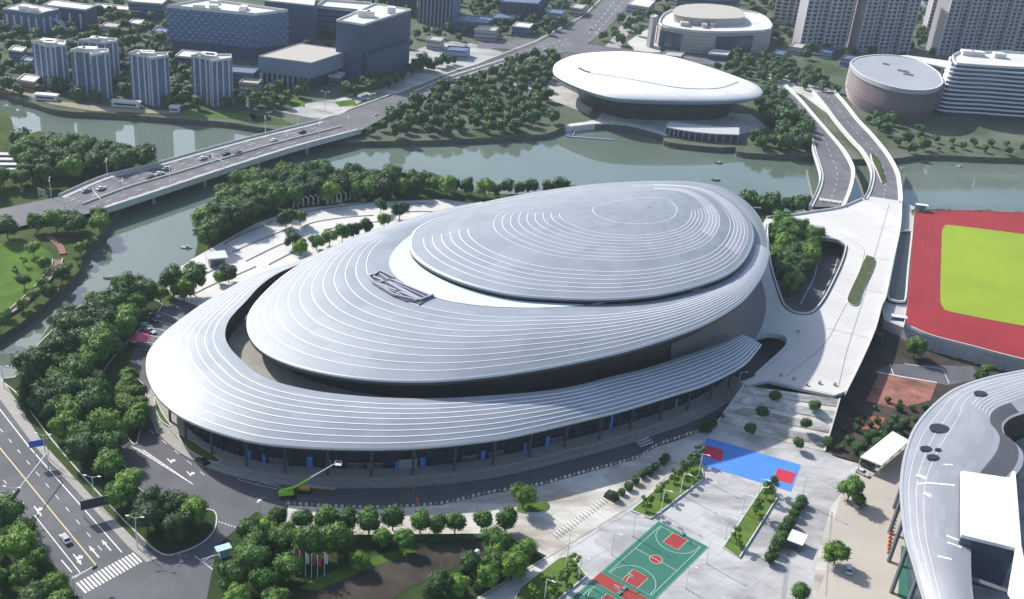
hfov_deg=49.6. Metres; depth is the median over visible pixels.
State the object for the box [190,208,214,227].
leafy tree
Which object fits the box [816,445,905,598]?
plaza
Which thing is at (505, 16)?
office block
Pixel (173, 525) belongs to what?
leafy tree
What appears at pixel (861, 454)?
round bush
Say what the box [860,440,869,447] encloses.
round bush
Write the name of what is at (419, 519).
clipped tree
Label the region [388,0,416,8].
office tower
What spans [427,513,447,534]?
clipped tree
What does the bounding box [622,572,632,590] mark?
basketball hoop
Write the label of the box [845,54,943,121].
drum building
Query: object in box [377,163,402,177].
leafy tree
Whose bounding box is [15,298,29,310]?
leafy tree
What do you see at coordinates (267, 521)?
leafy tree
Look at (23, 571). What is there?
leafy tree
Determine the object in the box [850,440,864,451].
round bush
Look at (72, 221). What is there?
leafy tree
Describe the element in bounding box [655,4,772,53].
round museum
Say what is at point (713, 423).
round bush
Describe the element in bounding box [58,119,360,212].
road bridge
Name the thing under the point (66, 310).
leafy tree
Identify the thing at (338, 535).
leafy tree
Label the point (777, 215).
leafy tree
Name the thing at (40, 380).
leafy tree
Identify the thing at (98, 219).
leafy tree
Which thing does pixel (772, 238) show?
leafy tree
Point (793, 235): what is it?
leafy tree
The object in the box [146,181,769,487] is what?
oval arena
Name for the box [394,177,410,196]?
leafy tree
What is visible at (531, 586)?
young tree
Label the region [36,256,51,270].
leafy tree
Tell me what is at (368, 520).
clipped tree
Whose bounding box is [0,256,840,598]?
road
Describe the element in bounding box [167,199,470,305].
plaza
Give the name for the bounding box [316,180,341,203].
leafy tree
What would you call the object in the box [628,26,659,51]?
plaza
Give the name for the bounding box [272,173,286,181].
leafy tree
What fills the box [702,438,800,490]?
blue court
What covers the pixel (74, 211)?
leafy tree
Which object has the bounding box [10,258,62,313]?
boardwalk
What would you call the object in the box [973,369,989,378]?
round bush
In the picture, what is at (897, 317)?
track shelter
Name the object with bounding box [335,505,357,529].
clipped tree
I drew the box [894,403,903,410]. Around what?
round bush
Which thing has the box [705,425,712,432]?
round bush
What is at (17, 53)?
building
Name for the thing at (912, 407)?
round bush
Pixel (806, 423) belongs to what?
round bush
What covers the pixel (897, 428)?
round bush
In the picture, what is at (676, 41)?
window
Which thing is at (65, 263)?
leafy tree
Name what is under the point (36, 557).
leafy tree
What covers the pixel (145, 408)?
leafy tree
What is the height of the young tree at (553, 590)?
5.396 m
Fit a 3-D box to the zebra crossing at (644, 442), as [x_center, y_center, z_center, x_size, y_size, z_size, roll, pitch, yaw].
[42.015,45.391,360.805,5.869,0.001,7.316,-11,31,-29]
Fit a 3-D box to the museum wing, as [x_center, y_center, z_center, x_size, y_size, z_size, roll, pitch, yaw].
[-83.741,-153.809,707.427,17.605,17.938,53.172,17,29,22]
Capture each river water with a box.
[0,98,1023,377]
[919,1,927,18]
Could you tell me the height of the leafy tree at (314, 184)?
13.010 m
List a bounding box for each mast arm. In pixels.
[13,453,48,498]
[72,564,96,595]
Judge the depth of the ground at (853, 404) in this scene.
401.83 m
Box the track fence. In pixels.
[914,205,1021,210]
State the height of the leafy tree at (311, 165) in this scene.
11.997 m
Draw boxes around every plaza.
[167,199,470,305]
[283,40,502,118]
[286,426,860,598]
[513,80,592,113]
[546,426,860,598]
[587,112,767,133]
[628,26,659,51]
[768,72,830,112]
[816,445,905,598]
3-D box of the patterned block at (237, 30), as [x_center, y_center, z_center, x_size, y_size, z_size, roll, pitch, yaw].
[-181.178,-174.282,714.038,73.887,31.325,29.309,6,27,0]
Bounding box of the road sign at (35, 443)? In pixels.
[28,438,48,461]
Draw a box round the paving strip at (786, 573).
[480,456,832,598]
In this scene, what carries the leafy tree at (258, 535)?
on the planted ground at (293, 584)
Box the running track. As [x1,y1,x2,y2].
[901,210,1023,371]
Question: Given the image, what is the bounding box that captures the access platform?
[297,485,334,494]
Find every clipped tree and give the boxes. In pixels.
[268,506,287,526]
[290,508,313,528]
[312,504,338,528]
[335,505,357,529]
[356,504,381,534]
[379,504,404,530]
[410,507,430,532]
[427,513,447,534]
[446,510,467,533]
[472,509,492,530]
[495,506,518,531]
[791,581,811,598]
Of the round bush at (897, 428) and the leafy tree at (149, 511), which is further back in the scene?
the round bush at (897, 428)
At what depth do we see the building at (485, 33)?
806.02 m
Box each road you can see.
[0,197,90,230]
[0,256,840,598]
[301,542,507,598]
[321,0,630,129]
[478,39,724,65]
[873,364,976,384]
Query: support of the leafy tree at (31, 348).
on the planted ground at (157, 540)
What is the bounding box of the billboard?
[80,495,113,518]
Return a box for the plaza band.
[194,202,433,293]
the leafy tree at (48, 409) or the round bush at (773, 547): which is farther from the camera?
the leafy tree at (48, 409)
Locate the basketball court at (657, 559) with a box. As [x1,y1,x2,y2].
[601,521,707,598]
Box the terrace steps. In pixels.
[717,384,840,451]
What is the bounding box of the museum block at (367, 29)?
[336,3,410,81]
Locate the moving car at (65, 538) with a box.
[58,533,71,544]
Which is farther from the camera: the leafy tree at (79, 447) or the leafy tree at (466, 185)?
the leafy tree at (466, 185)
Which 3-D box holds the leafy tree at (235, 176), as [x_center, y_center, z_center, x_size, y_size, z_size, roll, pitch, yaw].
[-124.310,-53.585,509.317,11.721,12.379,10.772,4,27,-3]
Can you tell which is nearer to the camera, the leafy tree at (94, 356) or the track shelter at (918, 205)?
the leafy tree at (94, 356)
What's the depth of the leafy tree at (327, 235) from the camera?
467.64 m
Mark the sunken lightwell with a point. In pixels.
(897, 289)
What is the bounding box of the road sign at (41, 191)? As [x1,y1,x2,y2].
[37,188,45,198]
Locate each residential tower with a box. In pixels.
[773,0,799,24]
[792,0,855,49]
[847,0,921,54]
[848,0,856,35]
[923,0,937,30]
[925,0,1023,55]
[1012,12,1023,51]
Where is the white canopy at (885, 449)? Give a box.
[858,431,907,476]
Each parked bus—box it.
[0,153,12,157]
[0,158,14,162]
[0,163,17,167]
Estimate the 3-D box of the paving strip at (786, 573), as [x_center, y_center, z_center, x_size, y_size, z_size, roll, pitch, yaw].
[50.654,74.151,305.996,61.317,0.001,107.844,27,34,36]
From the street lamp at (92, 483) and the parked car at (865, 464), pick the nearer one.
the street lamp at (92, 483)
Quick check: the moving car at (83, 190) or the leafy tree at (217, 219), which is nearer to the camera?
the leafy tree at (217, 219)
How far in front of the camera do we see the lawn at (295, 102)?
639.17 m
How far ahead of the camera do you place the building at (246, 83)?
646.16 m
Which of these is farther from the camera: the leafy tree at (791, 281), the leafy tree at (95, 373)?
the leafy tree at (791, 281)
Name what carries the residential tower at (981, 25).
on the ground at (963, 129)
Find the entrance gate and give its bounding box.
[201,543,231,559]
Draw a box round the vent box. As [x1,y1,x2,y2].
[603,489,616,502]
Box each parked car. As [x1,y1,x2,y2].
[143,327,156,333]
[146,316,158,322]
[149,312,161,318]
[194,457,209,465]
[845,563,852,574]
[854,467,869,476]
[854,501,866,507]
[860,461,874,470]
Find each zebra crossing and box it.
[76,553,141,592]
[636,437,652,446]
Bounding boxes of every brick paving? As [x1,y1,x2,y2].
[862,416,885,429]
[866,374,936,408]
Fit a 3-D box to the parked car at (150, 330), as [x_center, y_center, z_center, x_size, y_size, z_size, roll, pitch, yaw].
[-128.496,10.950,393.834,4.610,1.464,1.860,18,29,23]
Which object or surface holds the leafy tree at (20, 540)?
on the ground at (8, 590)
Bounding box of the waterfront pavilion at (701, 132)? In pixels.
[665,121,738,142]
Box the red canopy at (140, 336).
[127,332,150,349]
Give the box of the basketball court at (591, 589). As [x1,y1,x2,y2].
[571,580,623,598]
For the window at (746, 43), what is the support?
in the round museum
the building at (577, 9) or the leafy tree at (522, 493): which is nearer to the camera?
the leafy tree at (522, 493)
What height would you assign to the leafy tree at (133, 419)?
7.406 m
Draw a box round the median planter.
[870,153,884,182]
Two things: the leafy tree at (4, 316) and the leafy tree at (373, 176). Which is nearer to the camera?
the leafy tree at (4, 316)
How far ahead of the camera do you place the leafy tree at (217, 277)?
428.72 m
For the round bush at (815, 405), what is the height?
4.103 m
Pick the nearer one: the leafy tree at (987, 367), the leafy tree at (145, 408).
the leafy tree at (145, 408)
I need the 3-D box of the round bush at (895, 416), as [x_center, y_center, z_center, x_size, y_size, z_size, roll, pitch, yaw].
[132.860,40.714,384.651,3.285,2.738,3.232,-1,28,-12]
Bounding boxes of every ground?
[0,0,1023,163]
[0,109,154,343]
[0,524,78,598]
[2,300,215,553]
[7,186,1023,598]
[122,380,142,443]
[155,399,169,424]
[179,435,220,463]
[207,512,545,598]
[830,329,1007,463]
[898,545,908,598]
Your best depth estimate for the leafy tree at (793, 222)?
514.08 m
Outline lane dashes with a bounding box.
[0,429,101,549]
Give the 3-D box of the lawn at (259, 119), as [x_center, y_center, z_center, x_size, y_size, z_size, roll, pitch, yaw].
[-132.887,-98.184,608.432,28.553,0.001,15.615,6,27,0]
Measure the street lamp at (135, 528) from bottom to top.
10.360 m
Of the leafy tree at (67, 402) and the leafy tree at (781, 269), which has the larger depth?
the leafy tree at (781, 269)
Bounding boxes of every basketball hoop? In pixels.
[614,584,622,594]
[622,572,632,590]
[678,526,684,535]
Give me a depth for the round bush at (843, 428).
374.29 m
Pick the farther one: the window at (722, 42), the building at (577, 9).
the building at (577, 9)
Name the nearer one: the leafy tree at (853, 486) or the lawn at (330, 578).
the lawn at (330, 578)
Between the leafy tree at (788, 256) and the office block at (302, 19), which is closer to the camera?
the leafy tree at (788, 256)
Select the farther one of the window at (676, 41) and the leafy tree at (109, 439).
the window at (676, 41)
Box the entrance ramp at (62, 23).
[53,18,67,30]
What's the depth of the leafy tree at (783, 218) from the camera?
519.48 m
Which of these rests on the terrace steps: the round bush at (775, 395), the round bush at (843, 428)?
the round bush at (775, 395)
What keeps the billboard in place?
on the road at (232, 500)
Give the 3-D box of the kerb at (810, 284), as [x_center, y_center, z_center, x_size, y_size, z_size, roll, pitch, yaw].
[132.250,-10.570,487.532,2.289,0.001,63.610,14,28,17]
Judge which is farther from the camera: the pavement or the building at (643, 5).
the building at (643, 5)
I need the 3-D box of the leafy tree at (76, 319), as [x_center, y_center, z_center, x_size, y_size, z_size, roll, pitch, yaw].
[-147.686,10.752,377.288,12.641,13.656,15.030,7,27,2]
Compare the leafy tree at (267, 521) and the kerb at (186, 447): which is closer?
the leafy tree at (267, 521)
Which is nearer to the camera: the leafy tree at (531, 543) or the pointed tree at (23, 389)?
the leafy tree at (531, 543)
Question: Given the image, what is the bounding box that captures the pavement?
[0,376,157,561]
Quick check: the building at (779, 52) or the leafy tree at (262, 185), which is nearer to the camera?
the leafy tree at (262, 185)
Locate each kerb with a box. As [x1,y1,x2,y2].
[1,300,216,555]
[121,378,146,444]
[154,395,171,426]
[177,434,220,462]
[800,263,817,303]
[823,258,837,293]
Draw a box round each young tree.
[12,265,19,275]
[19,257,27,263]
[41,271,48,278]
[528,582,540,597]
[541,574,555,588]
[549,581,561,595]
[557,566,577,588]
[566,553,581,571]
[640,495,654,509]
[654,480,668,497]
[669,468,682,482]
[680,460,690,475]
[687,454,699,469]
[691,444,705,458]
[730,525,742,544]
[752,498,763,514]
[761,480,776,497]
[769,475,779,488]
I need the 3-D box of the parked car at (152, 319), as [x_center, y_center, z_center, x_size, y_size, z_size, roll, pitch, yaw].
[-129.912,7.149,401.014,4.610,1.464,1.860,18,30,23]
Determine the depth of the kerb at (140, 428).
337.64 m
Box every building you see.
[8,45,27,61]
[17,73,41,90]
[20,55,33,70]
[100,21,120,33]
[128,0,168,18]
[128,18,144,28]
[152,27,167,42]
[175,49,202,70]
[232,65,260,87]
[239,78,261,93]
[328,71,344,85]
[426,35,444,50]
[444,45,469,58]
[474,25,498,40]
[511,22,533,35]
[545,8,565,24]
[569,3,585,16]
[626,0,655,16]
[662,50,684,58]
[708,49,730,60]
[773,49,786,57]
[788,42,805,54]
[818,47,835,58]
[839,54,858,66]
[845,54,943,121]
[886,369,1023,598]
[935,49,1023,119]
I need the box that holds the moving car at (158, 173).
[154,171,164,175]
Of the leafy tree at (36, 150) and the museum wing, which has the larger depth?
the museum wing
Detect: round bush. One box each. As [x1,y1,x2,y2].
[459,565,468,573]
[472,582,482,591]
[608,490,619,499]
[618,487,625,495]
[624,481,633,490]
[631,475,639,483]
[638,469,645,477]
[644,465,654,475]
[651,462,660,469]
[658,457,666,465]
[662,453,671,459]
[698,425,705,431]
[702,416,710,424]
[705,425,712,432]
[710,420,717,426]
[716,411,724,418]
[744,422,756,434]
[756,406,770,416]
[764,551,779,563]
[767,543,781,553]
[769,390,781,400]
[770,534,786,549]
[774,529,788,537]
[777,520,792,531]
[783,515,796,525]
[787,507,800,518]
[791,500,804,510]
[792,436,803,447]
[795,495,808,506]
[800,417,812,428]
[808,399,820,410]
[821,435,835,446]
[838,444,845,449]
[840,426,847,431]
[844,435,855,442]
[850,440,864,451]
[853,425,860,431]
[859,451,866,461]
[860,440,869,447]
[864,432,872,440]
[867,420,873,426]
[869,428,878,437]
[871,436,883,444]
[872,331,884,343]
[873,417,881,423]
[878,429,888,436]
[879,423,892,433]
[884,397,890,402]
[886,419,897,426]
[890,413,899,420]
[893,423,903,432]
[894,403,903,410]
[898,416,911,427]
[908,404,915,410]
[921,402,928,409]
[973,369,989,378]
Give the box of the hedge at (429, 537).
[353,533,482,542]
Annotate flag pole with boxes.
[305,552,308,575]
[311,554,314,577]
[317,555,320,578]
[324,552,327,575]
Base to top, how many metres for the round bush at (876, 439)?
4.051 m
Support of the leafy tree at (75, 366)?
on the planted ground at (157, 540)
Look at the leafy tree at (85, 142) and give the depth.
522.65 m
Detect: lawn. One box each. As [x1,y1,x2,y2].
[0,242,53,309]
[84,109,161,114]
[183,110,255,119]
[248,114,293,124]
[276,99,304,106]
[301,547,418,590]
[335,99,355,106]
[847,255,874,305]
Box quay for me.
[564,121,667,135]
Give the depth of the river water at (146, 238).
590.17 m
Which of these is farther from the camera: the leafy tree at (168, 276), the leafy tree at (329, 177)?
the leafy tree at (329, 177)
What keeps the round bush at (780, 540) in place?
on the plaza at (702, 511)
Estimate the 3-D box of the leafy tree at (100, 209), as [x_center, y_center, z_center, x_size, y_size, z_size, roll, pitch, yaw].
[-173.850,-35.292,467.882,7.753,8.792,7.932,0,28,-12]
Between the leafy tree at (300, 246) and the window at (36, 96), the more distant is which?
the window at (36, 96)
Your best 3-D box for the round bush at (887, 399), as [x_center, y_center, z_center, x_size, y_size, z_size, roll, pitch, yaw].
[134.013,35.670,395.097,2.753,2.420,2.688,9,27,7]
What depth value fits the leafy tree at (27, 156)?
505.62 m
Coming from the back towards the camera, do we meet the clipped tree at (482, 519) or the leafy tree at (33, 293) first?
the leafy tree at (33, 293)
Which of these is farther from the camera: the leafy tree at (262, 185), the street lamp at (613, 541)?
the leafy tree at (262, 185)
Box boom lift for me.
[278,460,341,499]
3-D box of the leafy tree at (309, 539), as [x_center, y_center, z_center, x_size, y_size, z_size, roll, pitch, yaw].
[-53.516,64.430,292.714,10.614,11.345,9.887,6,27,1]
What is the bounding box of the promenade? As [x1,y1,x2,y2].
[0,86,174,113]
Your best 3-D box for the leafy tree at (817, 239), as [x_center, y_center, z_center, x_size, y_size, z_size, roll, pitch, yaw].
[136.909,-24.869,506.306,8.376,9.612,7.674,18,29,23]
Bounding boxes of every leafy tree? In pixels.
[0,166,10,186]
[0,214,19,238]
[0,308,12,317]
[0,311,9,331]
[0,490,27,530]
[0,521,42,560]
[0,549,9,567]
[0,567,9,583]
[7,138,33,160]
[8,168,31,188]
[8,515,38,530]
[8,557,37,586]
[9,348,49,379]
[13,134,34,142]
[14,161,34,182]
[14,274,32,288]
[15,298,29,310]
[17,149,39,164]
[18,579,50,598]
[19,375,44,392]
[23,241,40,255]
[24,145,46,156]
[24,380,54,412]
[25,212,43,232]
[25,546,48,568]
[26,288,41,302]
[26,344,47,364]
[30,139,45,152]
[31,155,54,166]
[33,161,58,188]
[35,277,50,290]
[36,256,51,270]
[38,393,63,418]
[41,209,66,231]
[41,283,57,295]
[41,571,70,591]
[42,327,65,345]
[43,329,78,354]
[43,365,67,383]
[44,373,79,397]
[45,135,70,147]
[45,145,62,153]
[45,348,69,370]
[45,588,73,598]
[46,408,81,439]
[47,146,73,168]
[48,133,71,143]
[50,264,71,283]
[50,303,82,329]
[55,152,84,180]
[55,308,94,332]
[55,392,87,420]
[59,212,88,236]
[59,351,94,380]
[60,261,73,269]
[62,428,96,463]
[65,209,83,215]
[66,421,96,438]
[67,145,86,163]
[67,326,90,350]
[69,138,91,152]
[72,255,81,263]
[73,241,85,254]
[75,349,100,367]
[75,376,111,392]
[76,298,109,310]
[76,330,115,366]
[76,384,113,414]
[82,147,105,172]
[83,239,90,246]
[83,289,112,303]
[83,366,107,381]
[85,304,117,324]
[86,407,128,438]
[87,319,125,354]
[88,210,111,232]
[89,206,108,216]
[90,429,127,453]
[91,140,109,150]
[91,446,125,478]
[100,148,114,163]
[101,151,124,171]
[103,475,135,507]
[105,271,138,294]
[108,141,126,151]
[108,299,117,311]
[109,290,130,305]
[111,307,137,340]
[112,391,132,406]
[113,379,131,393]
[114,395,138,414]
[114,467,144,489]
[115,302,141,321]
[117,146,136,168]
[118,366,139,378]
[118,373,138,385]
[123,409,146,430]
[124,383,147,396]
[124,400,152,419]
[125,495,166,532]
[127,291,149,309]
[131,273,157,303]
[134,142,149,152]
[136,144,156,165]
[136,395,148,402]
[136,484,162,506]
[154,285,170,303]
[156,489,188,514]
[158,263,183,295]
[160,510,193,541]
[169,276,196,300]
[177,494,208,526]
[182,260,208,294]
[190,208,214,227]
[192,218,221,248]
[195,205,212,212]
[198,216,222,232]
[204,200,220,207]
[209,204,223,215]
[211,212,232,234]
[212,186,237,202]
[213,182,225,192]
[213,271,226,283]
[215,556,250,592]
[218,202,252,229]
[218,263,237,282]
[219,193,241,205]
[222,581,251,598]
[224,183,245,195]
[227,169,251,184]
[232,196,260,223]
[232,539,271,569]
[236,516,265,537]
[238,183,259,198]
[238,524,267,545]
[240,180,257,188]
[241,172,262,182]
[247,566,279,589]
[248,166,265,173]
[249,192,272,215]
[252,167,278,180]
[254,177,273,194]
[258,515,277,537]
[259,585,291,598]
[263,182,288,211]
[267,519,296,552]
[272,160,295,171]
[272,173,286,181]
[272,549,305,581]
[273,167,291,178]
[276,208,295,227]
[279,181,297,202]
[283,229,302,246]
[284,174,304,183]
[287,186,304,205]
[289,167,305,179]
[289,523,326,560]
[292,237,308,255]
[294,209,307,225]
[296,161,317,171]
[296,181,311,199]
[304,169,317,183]
[305,174,325,200]
[307,234,325,249]
[312,158,335,174]
[313,168,330,181]
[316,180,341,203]
[320,520,355,556]
[321,229,338,244]
[327,172,350,182]
[331,174,350,198]
[333,168,348,177]
[334,223,351,241]
[344,162,364,178]
[347,171,364,183]
[347,550,369,571]
[348,180,365,200]
[348,222,360,237]
[358,217,373,232]
[361,168,376,177]
[361,176,376,198]
[365,173,378,178]
[371,526,392,547]
[374,174,397,197]
[375,197,388,212]
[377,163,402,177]
[377,212,390,225]
[380,166,402,182]
[390,201,409,219]
[390,528,416,550]
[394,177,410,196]
[407,174,425,196]
[422,566,451,597]
[425,172,442,193]
[437,175,457,197]
[449,573,471,596]
[459,176,474,194]
[459,549,480,575]
[474,177,495,197]
[475,562,501,588]
[479,524,512,552]
[480,542,504,569]
[498,549,528,580]
[506,542,531,562]
[508,481,538,507]
[520,537,536,554]
[769,220,788,233]
[769,232,778,243]
[770,244,784,252]
[770,248,785,267]
[771,209,792,220]
[772,243,786,248]
[773,230,794,245]
[774,259,792,266]
[774,261,798,279]
[775,225,796,234]
[778,216,794,223]
[780,271,802,294]
[781,217,805,228]
[781,251,797,264]
[785,240,803,253]
[788,231,798,241]
[789,225,806,238]
[789,271,806,287]
[790,264,802,272]
[793,251,812,258]
[795,253,815,275]
[797,218,809,229]
[798,241,813,250]
[801,230,812,240]
[803,243,822,264]
[804,223,826,244]
[804,239,820,248]
[805,235,820,246]
[821,538,851,564]
[835,473,865,501]
[852,492,866,504]
[904,335,928,357]
[980,363,995,372]
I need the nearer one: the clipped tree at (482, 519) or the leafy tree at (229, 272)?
the clipped tree at (482, 519)
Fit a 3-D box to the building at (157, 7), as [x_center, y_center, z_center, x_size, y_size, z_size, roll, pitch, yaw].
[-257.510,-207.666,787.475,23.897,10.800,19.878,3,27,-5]
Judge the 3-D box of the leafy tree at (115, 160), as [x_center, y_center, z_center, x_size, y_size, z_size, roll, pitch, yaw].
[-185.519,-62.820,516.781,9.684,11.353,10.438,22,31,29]
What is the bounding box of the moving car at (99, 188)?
[95,186,106,190]
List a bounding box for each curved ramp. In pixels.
[776,84,854,209]
[812,90,902,202]
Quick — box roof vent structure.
[368,270,433,304]
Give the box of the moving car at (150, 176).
[146,175,155,178]
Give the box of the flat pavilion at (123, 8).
[95,3,140,17]
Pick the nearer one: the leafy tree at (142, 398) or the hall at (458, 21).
the leafy tree at (142, 398)
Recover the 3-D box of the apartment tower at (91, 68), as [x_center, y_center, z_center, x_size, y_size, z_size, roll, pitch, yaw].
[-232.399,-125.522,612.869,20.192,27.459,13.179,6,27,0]
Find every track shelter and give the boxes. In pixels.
[890,314,907,322]
[915,203,928,211]
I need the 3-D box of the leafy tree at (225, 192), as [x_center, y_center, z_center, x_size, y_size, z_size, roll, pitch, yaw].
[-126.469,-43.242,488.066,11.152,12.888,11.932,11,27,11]
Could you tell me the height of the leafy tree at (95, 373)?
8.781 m
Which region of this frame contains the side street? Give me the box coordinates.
[606,15,634,47]
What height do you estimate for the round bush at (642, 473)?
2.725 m
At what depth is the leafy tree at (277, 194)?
492.89 m
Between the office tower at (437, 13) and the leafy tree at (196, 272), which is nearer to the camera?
the leafy tree at (196, 272)
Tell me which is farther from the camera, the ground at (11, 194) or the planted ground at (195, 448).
the ground at (11, 194)
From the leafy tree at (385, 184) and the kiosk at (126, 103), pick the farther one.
the kiosk at (126, 103)
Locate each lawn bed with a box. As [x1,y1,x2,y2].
[515,556,586,598]
[516,502,548,512]
[631,460,703,518]
[722,487,777,558]
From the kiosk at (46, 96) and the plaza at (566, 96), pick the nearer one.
the kiosk at (46, 96)
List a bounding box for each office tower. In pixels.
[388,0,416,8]
[417,0,460,28]
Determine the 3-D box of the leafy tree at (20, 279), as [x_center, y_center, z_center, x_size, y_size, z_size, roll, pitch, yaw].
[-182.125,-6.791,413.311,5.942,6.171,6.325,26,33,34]
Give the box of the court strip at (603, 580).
[592,572,646,598]
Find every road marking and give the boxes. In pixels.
[0,409,121,578]
[0,448,95,564]
[132,446,192,483]
[147,390,280,569]
[321,0,599,118]
[877,364,948,382]
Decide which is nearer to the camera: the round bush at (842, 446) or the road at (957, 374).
the round bush at (842, 446)
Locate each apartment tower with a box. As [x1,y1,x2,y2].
[31,38,69,88]
[70,46,112,99]
[78,36,119,77]
[129,49,170,105]
[191,51,232,106]
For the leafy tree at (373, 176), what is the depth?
523.08 m
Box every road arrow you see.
[33,506,42,515]
[73,554,82,564]
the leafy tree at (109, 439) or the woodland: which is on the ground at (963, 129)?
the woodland
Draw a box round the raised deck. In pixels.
[731,196,901,397]
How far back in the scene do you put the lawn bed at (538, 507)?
323.18 m
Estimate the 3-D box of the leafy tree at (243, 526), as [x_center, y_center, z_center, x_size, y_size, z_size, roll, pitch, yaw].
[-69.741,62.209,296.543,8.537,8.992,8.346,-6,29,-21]
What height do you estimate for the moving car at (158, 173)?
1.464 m
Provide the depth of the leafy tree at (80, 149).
517.13 m
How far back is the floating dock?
638.49 m
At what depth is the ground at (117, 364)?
465.84 m
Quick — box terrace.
[879,202,914,335]
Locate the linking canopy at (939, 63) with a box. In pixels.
[899,55,947,75]
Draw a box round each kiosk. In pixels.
[33,92,58,100]
[111,98,141,107]
[169,104,180,112]
[205,250,227,267]
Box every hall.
[258,43,343,89]
[446,14,494,32]
[553,51,762,119]
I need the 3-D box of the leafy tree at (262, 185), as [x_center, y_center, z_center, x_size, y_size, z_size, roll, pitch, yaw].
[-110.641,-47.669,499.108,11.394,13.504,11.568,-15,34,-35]
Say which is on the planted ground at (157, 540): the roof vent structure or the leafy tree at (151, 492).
the leafy tree at (151, 492)
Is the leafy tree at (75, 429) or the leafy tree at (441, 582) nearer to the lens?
the leafy tree at (441, 582)
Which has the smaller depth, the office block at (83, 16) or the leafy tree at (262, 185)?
the leafy tree at (262, 185)
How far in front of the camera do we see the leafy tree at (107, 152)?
519.60 m
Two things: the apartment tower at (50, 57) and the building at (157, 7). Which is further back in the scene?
the building at (157, 7)
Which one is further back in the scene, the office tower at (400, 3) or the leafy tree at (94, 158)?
the office tower at (400, 3)
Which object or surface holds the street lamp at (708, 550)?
on the plaza at (568, 499)
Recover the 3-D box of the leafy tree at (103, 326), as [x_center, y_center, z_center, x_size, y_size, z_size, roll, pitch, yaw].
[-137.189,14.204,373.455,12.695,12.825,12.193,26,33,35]
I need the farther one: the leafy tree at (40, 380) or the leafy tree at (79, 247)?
the leafy tree at (79, 247)
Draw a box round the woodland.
[0,0,1023,214]
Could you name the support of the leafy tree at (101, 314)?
on the planted ground at (157, 540)
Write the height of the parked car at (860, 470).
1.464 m
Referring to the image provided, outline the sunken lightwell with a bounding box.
[887,230,912,303]
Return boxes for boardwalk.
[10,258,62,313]
[45,236,66,254]
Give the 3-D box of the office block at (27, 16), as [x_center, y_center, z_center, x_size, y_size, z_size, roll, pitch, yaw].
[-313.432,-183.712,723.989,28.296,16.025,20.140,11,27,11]
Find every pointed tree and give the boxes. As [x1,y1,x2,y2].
[15,372,33,411]
[16,353,39,392]
[424,579,436,598]
[445,575,455,598]
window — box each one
[36,96,53,98]
[212,260,222,265]
[399,459,416,468]
[658,29,665,47]
[664,31,672,48]
[671,33,681,50]
[715,36,729,49]
[728,36,741,52]
[740,36,752,51]
[790,544,797,549]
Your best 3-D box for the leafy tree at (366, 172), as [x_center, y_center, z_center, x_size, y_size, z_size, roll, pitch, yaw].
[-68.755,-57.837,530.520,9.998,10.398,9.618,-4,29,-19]
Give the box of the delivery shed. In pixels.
[786,529,807,552]
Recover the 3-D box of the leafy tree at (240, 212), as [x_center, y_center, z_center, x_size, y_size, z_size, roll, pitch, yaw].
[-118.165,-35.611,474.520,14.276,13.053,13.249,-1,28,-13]
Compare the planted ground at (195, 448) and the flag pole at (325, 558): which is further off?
the planted ground at (195, 448)
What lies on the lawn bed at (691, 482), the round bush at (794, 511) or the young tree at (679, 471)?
the young tree at (679, 471)
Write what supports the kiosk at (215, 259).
on the plaza at (240, 257)
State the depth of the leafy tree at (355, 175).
523.74 m
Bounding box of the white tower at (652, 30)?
[646,14,657,47]
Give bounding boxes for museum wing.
[363,39,409,78]
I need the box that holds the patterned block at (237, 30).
[166,0,288,60]
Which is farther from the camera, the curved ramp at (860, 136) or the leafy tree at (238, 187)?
the curved ramp at (860, 136)
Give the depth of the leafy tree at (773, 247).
490.94 m
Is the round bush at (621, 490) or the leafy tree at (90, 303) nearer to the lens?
the round bush at (621, 490)
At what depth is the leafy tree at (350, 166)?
530.13 m
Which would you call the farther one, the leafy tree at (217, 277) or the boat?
the boat
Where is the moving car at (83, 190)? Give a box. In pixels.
[80,188,90,192]
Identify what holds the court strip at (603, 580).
on the plaza at (702, 511)
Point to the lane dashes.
(48, 486)
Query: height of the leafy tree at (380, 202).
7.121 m
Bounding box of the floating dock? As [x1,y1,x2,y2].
[565,130,613,140]
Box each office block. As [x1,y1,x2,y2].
[2,3,59,34]
[43,0,97,30]
[264,0,317,44]
[317,0,371,32]
[492,12,521,24]
[499,0,545,19]
[676,0,740,7]
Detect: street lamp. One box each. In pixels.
[34,432,50,459]
[83,474,100,497]
[125,515,143,547]
[257,499,262,518]
[565,533,578,566]
[610,532,622,554]
[685,566,698,588]
[705,541,718,563]
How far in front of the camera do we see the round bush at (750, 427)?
365.16 m
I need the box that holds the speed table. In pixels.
[819,198,842,203]
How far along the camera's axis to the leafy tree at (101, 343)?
364.78 m
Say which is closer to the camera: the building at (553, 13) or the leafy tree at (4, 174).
the leafy tree at (4, 174)
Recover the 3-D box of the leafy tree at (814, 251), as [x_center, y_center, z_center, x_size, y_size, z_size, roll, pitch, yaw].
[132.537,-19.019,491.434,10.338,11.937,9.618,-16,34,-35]
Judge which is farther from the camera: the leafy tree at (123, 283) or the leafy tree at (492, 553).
the leafy tree at (123, 283)
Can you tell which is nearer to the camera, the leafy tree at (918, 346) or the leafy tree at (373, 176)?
the leafy tree at (918, 346)
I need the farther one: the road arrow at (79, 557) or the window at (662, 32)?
the window at (662, 32)
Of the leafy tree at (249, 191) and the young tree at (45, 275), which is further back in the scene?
the leafy tree at (249, 191)
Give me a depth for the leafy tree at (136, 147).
532.70 m
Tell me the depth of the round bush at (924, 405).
391.92 m

